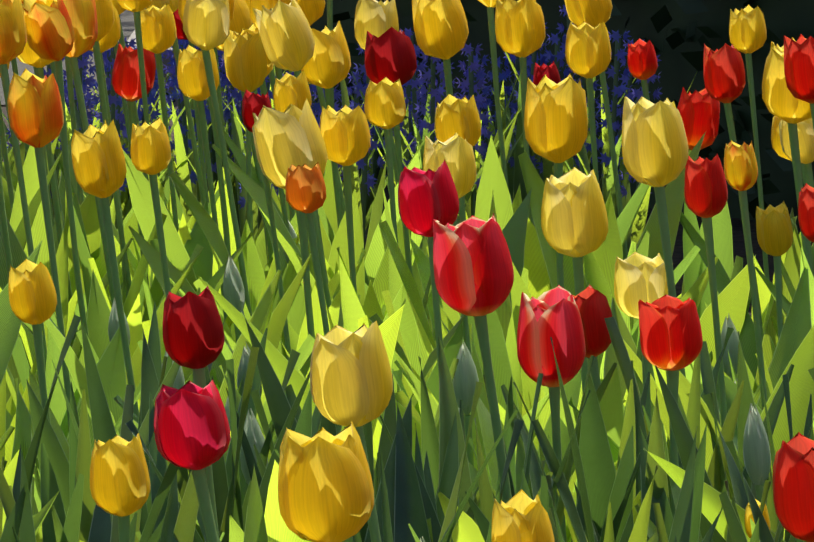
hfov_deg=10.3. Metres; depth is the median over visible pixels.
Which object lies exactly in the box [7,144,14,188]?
tulip bed
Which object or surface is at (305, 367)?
tulip plant
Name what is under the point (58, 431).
tulip plant
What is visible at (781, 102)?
tulip
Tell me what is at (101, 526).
tulip plant
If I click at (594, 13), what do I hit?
tulip
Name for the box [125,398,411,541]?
tulip plant
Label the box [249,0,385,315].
tulip
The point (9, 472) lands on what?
tulip plant
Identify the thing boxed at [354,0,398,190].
tulip
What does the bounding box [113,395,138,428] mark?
tulip plant
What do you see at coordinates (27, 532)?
tulip plant
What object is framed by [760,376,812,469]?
tulip plant
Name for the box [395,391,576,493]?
tulip plant
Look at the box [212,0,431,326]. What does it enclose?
tulip
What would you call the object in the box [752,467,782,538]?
tulip plant
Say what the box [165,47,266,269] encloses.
tulip bed
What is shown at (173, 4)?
tulip bed
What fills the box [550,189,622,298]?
leaf
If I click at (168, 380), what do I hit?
tulip plant
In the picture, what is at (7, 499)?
tulip plant
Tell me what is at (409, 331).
leaves
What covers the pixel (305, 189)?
tulip
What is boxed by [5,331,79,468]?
plant
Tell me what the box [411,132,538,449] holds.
tulip
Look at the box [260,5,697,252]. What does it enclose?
hyacinth flowers
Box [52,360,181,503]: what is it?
tulip plant
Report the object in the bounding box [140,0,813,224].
dark background
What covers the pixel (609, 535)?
tulip plant
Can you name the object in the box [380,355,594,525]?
tulip plant
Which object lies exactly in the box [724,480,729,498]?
tulip plant
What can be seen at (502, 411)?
tulip plant
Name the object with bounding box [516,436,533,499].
tulip plant
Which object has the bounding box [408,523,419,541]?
tulip plant
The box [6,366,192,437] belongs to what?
tulip plant
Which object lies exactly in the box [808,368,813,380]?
tulip plant
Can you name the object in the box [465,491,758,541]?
tulip plant
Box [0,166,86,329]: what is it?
tulip bed
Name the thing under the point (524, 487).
tulip plant
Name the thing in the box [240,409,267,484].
tulip plant
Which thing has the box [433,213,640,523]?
tulip
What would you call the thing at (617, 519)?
tulip plant
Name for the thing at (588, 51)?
tulip
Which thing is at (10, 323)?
tulip plant
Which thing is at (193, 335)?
tulip
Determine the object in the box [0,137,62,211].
tulip bed
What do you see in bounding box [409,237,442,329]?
tulip plant
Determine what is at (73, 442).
tulip plant
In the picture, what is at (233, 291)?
tulip plant
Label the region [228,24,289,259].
tulip bed
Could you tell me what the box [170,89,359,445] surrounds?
tulip
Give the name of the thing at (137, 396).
tulip plant
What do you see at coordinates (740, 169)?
tulip
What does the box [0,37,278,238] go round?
hyacinth flowers
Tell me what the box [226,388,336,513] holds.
tulip plant
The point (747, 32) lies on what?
tulip
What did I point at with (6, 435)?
tulip plant
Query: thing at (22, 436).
tulip plant
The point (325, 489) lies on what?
tulip
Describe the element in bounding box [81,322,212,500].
tulip plant
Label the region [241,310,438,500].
tulip plant
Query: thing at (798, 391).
tulip leaves
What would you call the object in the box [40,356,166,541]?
tulip plant
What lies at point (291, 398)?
tulip plant
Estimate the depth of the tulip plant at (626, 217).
4.89 m
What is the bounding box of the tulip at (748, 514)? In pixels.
[744,499,769,538]
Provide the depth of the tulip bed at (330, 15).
5.38 m
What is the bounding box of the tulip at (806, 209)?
[711,183,813,450]
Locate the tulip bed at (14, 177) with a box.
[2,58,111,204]
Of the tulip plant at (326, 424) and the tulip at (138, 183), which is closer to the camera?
the tulip plant at (326, 424)
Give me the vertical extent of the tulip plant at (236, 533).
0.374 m
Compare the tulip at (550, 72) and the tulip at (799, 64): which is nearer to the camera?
the tulip at (799, 64)
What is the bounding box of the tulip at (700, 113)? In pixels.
[677,87,802,335]
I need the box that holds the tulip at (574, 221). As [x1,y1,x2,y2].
[541,167,668,461]
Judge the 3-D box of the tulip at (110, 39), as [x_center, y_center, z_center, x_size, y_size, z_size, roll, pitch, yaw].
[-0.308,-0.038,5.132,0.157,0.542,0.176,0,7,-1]
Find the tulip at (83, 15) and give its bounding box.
[63,0,232,328]
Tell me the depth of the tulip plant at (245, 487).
3.25 m
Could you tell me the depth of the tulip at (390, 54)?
4.64 m
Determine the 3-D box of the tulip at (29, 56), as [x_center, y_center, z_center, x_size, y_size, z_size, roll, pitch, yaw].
[-0.310,-0.009,4.875,0.242,0.552,0.110,1,7,5]
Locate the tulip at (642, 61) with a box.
[627,38,733,297]
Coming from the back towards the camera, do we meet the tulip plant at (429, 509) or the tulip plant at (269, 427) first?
the tulip plant at (269, 427)
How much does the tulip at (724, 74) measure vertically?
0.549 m
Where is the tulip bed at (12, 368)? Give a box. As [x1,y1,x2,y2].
[6,334,21,402]
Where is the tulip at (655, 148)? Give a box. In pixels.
[568,96,688,461]
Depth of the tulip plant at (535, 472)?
2.97 m
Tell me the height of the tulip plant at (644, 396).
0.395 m
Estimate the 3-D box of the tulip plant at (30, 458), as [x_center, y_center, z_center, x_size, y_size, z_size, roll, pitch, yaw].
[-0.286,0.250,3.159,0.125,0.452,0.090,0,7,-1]
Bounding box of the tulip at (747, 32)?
[729,4,812,321]
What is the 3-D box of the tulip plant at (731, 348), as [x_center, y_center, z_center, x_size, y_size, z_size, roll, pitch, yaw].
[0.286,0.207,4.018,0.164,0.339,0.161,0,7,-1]
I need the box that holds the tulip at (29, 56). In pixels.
[17,41,236,347]
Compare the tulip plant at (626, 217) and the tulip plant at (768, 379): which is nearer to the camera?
the tulip plant at (768, 379)
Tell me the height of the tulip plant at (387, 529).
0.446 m
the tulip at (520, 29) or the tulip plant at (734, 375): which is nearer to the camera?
the tulip plant at (734, 375)
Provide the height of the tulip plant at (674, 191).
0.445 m
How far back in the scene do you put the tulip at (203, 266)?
4.72 m
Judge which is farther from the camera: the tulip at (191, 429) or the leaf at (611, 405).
the leaf at (611, 405)
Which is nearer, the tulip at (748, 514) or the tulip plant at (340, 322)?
the tulip at (748, 514)
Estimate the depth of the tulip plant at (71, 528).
2.79 m
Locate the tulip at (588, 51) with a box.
[565,21,690,182]
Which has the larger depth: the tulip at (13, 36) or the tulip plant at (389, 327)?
the tulip at (13, 36)
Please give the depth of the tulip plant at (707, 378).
3.15 m
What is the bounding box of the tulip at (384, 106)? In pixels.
[364,77,460,371]
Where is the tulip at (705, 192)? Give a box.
[623,154,727,439]
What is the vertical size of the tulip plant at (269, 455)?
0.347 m
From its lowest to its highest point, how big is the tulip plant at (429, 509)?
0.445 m
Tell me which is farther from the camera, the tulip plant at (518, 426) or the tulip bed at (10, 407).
the tulip bed at (10, 407)
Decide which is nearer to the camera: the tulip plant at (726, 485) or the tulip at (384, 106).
the tulip plant at (726, 485)
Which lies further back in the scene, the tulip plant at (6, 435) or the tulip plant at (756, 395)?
the tulip plant at (756, 395)
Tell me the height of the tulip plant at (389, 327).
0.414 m
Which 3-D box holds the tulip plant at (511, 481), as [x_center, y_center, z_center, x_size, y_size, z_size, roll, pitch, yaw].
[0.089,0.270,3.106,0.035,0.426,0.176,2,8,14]
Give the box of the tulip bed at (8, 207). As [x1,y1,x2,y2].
[2,0,115,226]
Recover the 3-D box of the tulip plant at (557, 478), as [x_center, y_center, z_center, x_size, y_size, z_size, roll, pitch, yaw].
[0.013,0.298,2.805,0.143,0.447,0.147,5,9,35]
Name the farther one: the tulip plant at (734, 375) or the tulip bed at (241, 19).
the tulip bed at (241, 19)
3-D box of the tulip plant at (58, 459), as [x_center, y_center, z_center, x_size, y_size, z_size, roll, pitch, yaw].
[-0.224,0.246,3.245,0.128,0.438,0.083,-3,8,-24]
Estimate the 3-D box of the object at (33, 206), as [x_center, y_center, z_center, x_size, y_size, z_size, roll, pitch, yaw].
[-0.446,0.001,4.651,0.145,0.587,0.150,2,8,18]
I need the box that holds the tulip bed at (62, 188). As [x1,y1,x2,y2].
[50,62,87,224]
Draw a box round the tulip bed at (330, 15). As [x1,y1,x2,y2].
[327,0,337,223]
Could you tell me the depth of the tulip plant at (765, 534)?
2.68 m
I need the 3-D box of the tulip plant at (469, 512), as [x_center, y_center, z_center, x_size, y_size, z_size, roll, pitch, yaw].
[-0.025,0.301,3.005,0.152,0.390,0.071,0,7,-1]
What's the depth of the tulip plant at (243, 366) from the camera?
3.76 m
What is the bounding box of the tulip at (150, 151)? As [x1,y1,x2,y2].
[131,117,311,418]
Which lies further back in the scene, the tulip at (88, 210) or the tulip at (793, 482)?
the tulip at (88, 210)
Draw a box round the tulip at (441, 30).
[412,0,521,237]
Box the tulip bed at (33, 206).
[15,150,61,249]
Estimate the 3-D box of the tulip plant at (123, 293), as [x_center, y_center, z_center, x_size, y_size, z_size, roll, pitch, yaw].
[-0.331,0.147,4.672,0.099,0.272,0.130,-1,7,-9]
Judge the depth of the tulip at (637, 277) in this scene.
3.40 m
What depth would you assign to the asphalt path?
10.65 m
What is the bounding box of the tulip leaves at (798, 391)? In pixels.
[196,274,813,541]
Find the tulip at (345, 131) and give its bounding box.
[288,104,462,416]
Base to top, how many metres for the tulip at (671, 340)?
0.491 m
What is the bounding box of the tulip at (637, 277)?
[614,252,667,422]
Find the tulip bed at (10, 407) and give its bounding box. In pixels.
[6,368,36,416]
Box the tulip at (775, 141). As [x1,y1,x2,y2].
[771,116,813,276]
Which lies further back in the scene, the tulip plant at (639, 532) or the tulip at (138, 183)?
the tulip at (138, 183)
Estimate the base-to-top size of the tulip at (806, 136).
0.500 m
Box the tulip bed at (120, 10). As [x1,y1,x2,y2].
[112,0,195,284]
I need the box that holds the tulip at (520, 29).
[495,0,583,262]
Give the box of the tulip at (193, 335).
[162,286,224,541]
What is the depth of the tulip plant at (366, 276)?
5.08 m
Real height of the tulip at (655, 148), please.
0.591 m
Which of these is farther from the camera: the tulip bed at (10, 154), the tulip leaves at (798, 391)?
the tulip bed at (10, 154)
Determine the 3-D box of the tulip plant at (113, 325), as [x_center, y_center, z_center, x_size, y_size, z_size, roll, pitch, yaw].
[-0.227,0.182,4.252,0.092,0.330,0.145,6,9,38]
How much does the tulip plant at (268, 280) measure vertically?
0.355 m
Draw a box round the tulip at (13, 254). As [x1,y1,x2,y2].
[0,0,132,368]
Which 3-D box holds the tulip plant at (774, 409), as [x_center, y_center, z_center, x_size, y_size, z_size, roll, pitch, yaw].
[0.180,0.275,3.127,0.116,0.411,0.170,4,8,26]
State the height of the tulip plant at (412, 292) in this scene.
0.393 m
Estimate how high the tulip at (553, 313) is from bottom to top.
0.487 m
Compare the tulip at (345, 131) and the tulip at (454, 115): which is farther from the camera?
the tulip at (454, 115)
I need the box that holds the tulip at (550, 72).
[533,61,560,85]
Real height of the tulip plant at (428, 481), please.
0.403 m
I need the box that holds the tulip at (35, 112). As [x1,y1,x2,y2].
[7,68,125,450]
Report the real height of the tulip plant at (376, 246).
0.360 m
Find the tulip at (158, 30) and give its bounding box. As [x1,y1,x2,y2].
[140,4,259,293]
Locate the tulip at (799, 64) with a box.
[784,34,813,128]
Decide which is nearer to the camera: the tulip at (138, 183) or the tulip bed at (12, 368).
the tulip bed at (12, 368)
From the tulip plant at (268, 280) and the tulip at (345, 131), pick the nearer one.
the tulip at (345, 131)
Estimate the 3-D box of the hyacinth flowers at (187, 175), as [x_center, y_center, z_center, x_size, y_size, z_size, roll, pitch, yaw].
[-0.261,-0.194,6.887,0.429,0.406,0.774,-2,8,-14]
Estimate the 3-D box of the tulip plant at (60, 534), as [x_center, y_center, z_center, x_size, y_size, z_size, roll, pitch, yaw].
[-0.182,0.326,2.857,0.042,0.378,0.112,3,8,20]
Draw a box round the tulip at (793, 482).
[773,432,813,541]
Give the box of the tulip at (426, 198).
[369,159,581,459]
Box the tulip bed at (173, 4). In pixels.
[146,0,297,278]
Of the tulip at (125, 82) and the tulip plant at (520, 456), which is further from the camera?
the tulip at (125, 82)
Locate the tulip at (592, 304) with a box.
[572,284,612,390]
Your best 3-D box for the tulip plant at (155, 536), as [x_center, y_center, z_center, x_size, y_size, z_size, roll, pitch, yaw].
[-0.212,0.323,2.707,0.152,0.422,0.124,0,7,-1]
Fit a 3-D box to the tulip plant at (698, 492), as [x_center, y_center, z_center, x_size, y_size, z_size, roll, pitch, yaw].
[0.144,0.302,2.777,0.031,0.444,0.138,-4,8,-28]
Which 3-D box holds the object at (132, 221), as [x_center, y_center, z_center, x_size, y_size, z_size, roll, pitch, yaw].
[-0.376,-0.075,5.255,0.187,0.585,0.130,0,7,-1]
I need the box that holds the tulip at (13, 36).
[0,0,55,385]
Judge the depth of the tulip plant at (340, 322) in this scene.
4.38 m
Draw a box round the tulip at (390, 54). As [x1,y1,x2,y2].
[365,27,442,331]
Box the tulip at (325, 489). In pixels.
[278,422,373,541]
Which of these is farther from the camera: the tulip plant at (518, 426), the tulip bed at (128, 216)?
the tulip bed at (128, 216)
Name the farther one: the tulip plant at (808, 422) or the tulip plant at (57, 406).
the tulip plant at (57, 406)
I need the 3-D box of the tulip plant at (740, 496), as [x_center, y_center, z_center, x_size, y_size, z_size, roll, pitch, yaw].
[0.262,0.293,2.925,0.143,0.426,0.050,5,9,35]
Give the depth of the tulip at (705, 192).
3.42 m
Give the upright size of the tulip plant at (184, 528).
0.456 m
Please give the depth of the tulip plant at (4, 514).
3.19 m
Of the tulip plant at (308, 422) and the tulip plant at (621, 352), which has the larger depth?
the tulip plant at (621, 352)
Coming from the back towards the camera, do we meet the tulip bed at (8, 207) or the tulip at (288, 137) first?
the tulip bed at (8, 207)
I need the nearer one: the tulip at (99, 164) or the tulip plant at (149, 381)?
the tulip plant at (149, 381)
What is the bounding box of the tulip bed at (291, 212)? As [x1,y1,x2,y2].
[269,68,310,249]
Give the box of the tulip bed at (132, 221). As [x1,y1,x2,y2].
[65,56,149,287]
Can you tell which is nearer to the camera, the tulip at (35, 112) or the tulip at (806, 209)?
the tulip at (806, 209)
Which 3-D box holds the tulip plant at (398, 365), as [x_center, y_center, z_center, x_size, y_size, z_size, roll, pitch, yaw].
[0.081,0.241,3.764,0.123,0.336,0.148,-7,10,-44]
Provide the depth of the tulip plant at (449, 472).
3.00 m
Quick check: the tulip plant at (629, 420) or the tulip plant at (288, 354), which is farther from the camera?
the tulip plant at (288, 354)
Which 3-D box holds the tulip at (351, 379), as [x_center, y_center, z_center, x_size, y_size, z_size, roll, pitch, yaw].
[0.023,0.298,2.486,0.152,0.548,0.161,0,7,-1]
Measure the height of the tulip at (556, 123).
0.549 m
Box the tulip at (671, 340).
[638,294,702,518]
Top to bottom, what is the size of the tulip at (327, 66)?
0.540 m
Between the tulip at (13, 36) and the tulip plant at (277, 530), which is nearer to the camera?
the tulip plant at (277, 530)
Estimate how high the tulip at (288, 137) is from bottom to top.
0.526 m
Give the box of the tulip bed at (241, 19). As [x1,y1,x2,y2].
[216,0,299,300]
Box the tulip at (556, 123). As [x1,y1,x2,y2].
[524,74,638,429]
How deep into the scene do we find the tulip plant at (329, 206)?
5.02 m
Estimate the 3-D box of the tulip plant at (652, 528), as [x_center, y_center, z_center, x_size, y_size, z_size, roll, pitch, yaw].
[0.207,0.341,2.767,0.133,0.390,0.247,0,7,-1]
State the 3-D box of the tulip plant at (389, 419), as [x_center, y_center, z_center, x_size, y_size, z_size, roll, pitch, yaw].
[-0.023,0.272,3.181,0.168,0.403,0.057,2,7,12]
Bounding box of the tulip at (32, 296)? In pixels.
[8,259,56,511]
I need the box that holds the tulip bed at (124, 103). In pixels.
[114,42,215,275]
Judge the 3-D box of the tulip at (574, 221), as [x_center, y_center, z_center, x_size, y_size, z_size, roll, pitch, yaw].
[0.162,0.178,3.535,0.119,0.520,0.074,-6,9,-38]
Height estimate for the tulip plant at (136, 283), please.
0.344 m
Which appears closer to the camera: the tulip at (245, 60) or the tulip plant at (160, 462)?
the tulip plant at (160, 462)
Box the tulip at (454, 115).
[434,94,511,338]
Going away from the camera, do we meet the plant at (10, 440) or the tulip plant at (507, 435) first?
the tulip plant at (507, 435)
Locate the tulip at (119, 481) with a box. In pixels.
[90,433,149,541]
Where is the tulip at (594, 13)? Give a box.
[564,0,681,298]
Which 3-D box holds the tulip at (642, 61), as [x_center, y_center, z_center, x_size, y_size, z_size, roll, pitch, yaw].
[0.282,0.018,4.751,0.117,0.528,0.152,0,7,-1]
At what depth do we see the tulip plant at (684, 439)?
2.91 m
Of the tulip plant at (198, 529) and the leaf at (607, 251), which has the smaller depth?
the tulip plant at (198, 529)
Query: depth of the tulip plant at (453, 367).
3.35 m
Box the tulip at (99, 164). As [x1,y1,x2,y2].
[71,120,230,475]
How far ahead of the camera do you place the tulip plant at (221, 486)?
3.11 m
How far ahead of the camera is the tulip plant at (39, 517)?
2.72 m
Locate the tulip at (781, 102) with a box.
[754,46,812,317]
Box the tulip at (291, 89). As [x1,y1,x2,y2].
[273,70,435,344]
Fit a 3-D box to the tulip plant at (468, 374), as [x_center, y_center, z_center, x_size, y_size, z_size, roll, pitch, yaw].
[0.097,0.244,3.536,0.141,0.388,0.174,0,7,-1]
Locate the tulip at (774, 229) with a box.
[756,200,792,339]
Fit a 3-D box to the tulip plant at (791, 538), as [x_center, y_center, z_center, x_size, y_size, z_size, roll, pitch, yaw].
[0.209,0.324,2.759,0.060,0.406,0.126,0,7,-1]
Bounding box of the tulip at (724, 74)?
[703,43,813,392]
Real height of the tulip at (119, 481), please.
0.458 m
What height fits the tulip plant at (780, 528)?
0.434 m
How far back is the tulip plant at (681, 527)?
2.68 m
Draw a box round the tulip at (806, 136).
[779,118,813,301]
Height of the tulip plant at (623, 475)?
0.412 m
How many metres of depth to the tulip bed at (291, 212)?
5.36 m
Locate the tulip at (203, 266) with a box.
[93,0,216,320]
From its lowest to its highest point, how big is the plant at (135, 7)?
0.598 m
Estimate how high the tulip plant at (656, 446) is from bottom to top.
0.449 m
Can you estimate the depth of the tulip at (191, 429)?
2.48 m
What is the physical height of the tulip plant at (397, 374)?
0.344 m
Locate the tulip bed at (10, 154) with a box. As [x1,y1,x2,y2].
[2,147,12,180]
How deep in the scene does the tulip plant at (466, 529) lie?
2.83 m
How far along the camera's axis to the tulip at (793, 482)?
2.62 m
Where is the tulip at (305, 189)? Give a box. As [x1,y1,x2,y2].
[285,162,381,459]
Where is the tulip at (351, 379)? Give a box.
[310,321,392,541]
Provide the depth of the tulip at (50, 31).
4.34 m
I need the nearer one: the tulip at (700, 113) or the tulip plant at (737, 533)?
the tulip plant at (737, 533)
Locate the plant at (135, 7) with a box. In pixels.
[117,0,190,294]
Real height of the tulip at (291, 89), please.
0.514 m
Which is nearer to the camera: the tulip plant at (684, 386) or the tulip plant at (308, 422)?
the tulip plant at (308, 422)
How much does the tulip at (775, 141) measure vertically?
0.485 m
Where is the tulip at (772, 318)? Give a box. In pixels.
[770,37,813,335]
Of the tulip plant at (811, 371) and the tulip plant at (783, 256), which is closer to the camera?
the tulip plant at (811, 371)
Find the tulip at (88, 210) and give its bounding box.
[0,62,118,303]
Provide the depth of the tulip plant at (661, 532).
2.56 m
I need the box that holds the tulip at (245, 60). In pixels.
[206,32,305,358]
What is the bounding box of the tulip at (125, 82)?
[83,44,171,317]
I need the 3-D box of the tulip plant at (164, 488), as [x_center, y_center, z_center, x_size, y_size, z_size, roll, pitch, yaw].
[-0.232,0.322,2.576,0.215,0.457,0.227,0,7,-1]
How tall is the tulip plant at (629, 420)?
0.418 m
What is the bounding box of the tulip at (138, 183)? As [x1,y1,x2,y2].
[123,0,299,291]
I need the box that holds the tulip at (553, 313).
[517,285,585,541]
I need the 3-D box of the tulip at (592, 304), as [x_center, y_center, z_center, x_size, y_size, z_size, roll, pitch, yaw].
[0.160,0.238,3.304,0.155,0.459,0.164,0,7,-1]
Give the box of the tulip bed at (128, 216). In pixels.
[22,4,174,230]
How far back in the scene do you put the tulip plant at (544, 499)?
2.69 m
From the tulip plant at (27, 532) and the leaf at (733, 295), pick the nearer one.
the tulip plant at (27, 532)
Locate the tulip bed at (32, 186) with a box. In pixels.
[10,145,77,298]
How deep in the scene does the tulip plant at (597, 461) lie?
3.12 m
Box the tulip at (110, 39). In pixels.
[79,5,178,320]
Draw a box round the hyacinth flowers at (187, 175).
[140,38,419,237]
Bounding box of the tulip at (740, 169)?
[700,140,813,455]
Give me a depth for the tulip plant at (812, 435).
3.14 m
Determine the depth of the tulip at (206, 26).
4.47 m
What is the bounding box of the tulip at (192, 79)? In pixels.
[177,45,339,349]
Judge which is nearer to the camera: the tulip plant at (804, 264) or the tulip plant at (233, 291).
the tulip plant at (804, 264)
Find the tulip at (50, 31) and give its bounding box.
[22,0,252,409]
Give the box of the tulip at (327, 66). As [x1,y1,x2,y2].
[301,21,410,317]
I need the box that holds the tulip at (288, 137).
[252,98,465,406]
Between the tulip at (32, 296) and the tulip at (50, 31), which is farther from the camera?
the tulip at (50, 31)
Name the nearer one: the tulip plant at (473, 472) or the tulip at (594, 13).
the tulip plant at (473, 472)
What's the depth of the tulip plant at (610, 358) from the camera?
3.94 m
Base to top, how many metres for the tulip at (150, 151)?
0.527 m
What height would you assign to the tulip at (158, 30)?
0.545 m
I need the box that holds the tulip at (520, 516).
[491,489,554,541]
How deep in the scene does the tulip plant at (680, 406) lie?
3.07 m
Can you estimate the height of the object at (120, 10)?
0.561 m
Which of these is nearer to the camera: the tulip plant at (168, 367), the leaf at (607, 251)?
the tulip plant at (168, 367)
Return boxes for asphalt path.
[0,8,145,104]
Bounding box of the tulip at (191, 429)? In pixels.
[135,380,230,541]
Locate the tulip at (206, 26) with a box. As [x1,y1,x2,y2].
[169,0,365,350]
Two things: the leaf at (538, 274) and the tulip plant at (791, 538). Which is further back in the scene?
the leaf at (538, 274)
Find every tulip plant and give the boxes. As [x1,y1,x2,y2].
[0,241,41,384]
[0,361,179,537]
[0,371,5,466]
[0,384,133,541]
[0,426,14,450]
[0,483,26,541]
[2,214,166,333]
[2,315,80,532]
[2,450,227,531]
[4,450,18,487]
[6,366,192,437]
[11,378,30,499]
[12,244,203,425]
[12,444,83,541]
[12,473,178,541]
[20,452,136,541]
[26,303,161,515]
[29,369,68,517]
[33,391,285,477]
[33,490,59,535]
[35,383,140,541]
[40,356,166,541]
[44,270,314,435]
[51,505,141,541]
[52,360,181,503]
[69,375,172,501]
[76,287,200,383]
[79,274,125,368]
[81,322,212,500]
[88,504,111,541]
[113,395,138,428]
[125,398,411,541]
[129,226,244,390]
[132,372,309,536]
[137,340,311,442]
[139,462,178,541]
[141,329,258,541]
[147,314,226,533]
[148,516,164,541]
[149,392,170,541]
[150,239,275,333]
[173,471,198,541]
[193,359,341,541]
[195,520,204,540]
[197,381,482,541]
[219,358,458,439]
[222,128,337,275]
[225,298,405,433]
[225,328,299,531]
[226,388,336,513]
[229,515,243,541]
[237,341,261,418]
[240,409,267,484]
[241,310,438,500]
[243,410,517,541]
[251,369,478,497]
[253,427,479,541]
[262,433,274,462]
[264,461,310,541]
[274,390,590,507]
[280,340,309,383]
[285,384,373,541]
[295,390,321,437]
[337,222,421,296]
[338,302,343,327]
[342,450,437,541]
[352,419,523,541]
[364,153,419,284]
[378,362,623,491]
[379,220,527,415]
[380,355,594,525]
[380,445,392,541]
[382,290,412,399]
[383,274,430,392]
[392,369,548,464]
[394,360,459,412]
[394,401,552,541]
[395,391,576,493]
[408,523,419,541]
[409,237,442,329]
[413,373,542,541]
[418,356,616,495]
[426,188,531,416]
[427,475,548,541]
[436,413,458,541]
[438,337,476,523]
[438,492,484,541]
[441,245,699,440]
[452,324,625,485]
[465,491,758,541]
[466,183,648,247]
[468,462,553,524]
[469,431,649,541]
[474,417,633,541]
[483,375,545,496]
[495,377,555,508]
[498,365,667,441]
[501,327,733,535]
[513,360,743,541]
[513,405,633,541]
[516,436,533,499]
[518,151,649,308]
[521,468,531,498]
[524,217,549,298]
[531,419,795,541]
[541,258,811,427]
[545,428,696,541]
[548,372,649,441]
[549,502,614,541]
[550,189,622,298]
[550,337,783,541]
[568,460,617,541]
[574,364,793,541]
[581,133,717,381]
[586,282,603,373]
[600,241,637,380]
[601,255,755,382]
[604,297,669,461]
[604,317,671,511]
[615,379,635,499]
[628,464,722,541]
[635,504,658,541]
[647,531,657,541]
[653,503,667,541]
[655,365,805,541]
[666,371,693,468]
[678,371,743,499]
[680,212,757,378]
[685,313,738,384]
[686,353,700,448]
[689,424,706,541]
[700,341,729,496]
[702,394,748,509]
[712,498,794,541]
[719,491,747,541]
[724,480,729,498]
[725,441,774,541]
[728,352,736,383]
[737,331,768,480]
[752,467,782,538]
[753,366,769,403]
[755,353,772,393]
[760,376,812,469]
[760,418,813,541]
[770,246,813,426]
[773,252,786,284]
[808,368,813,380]
[810,429,813,439]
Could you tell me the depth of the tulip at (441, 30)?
4.76 m

